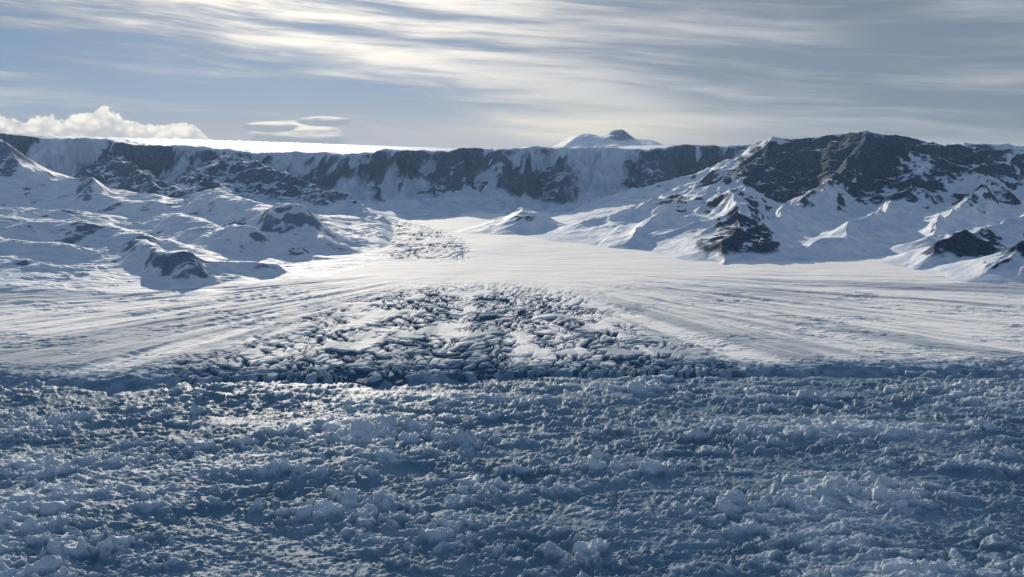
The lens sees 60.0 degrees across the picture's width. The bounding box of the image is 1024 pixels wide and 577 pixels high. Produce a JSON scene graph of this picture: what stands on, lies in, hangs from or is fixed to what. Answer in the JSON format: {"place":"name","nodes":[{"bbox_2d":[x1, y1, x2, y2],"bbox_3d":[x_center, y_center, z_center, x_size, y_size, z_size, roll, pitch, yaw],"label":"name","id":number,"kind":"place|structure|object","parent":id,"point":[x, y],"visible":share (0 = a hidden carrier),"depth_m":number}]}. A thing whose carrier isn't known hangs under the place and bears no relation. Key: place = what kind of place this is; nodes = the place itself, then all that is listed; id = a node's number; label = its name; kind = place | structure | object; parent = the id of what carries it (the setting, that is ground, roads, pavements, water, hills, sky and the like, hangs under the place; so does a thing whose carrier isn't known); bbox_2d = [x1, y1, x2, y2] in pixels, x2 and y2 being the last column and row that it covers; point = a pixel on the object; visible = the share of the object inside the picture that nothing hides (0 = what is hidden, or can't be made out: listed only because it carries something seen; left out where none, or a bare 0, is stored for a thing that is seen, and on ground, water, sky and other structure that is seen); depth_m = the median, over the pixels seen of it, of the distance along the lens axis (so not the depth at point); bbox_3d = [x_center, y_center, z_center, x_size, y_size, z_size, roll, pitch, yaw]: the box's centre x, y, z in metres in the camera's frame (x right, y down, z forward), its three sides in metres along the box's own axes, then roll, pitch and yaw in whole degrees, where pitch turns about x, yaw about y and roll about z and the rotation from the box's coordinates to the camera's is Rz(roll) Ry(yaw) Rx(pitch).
{"place":"outdoors","nodes":[
{"label":"outdoors","id":0,"kind":"place"},
{"bbox_2d":[0,139,393,296],"bbox_3d":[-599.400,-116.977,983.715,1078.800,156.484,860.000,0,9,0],"label":"snowy hill","id":1,"kind":"structure","parent":0,"point":[60,234],"depth_m":840.39},
{"bbox_2d":[0,212,1023,389],"bbox_3d":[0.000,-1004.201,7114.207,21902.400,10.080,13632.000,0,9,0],"label":"glacier","id":2,"kind":"object","parent":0,"point":[437,300],"visible":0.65,"depth_m":522.81},
{"bbox_2d":[0,370,1023,576],"bbox_3d":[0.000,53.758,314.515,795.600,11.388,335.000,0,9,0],"label":"ice melange","id":3,"kind":"object","parent":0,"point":[907,473],"visible":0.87,"depth_m":278.76},
{"bbox_2d":[0,133,1023,224],"bbox_3d":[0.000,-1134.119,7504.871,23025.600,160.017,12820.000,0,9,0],"label":"escarpment","id":4,"kind":"structure","parent":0,"point":[387,184],"depth_m":1561.45},
{"bbox_2d":[0,0,1023,148],"label":"sky","id":5,"kind":"structure","parent":0,"point":[455,74]},
{"bbox_2d":[553,129,661,147],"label":"distant peak","id":6,"kind":"structure","parent":0,"point":[617,138],"depth_m":2496.00},
{"bbox_2d":[455,130,1023,284],"bbox_3d":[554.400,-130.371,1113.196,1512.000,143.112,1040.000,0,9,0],"label":"snowy mountain","id":7,"kind":"structure","parent":0,"point":[952,212],"depth_m":1056.03}
]}

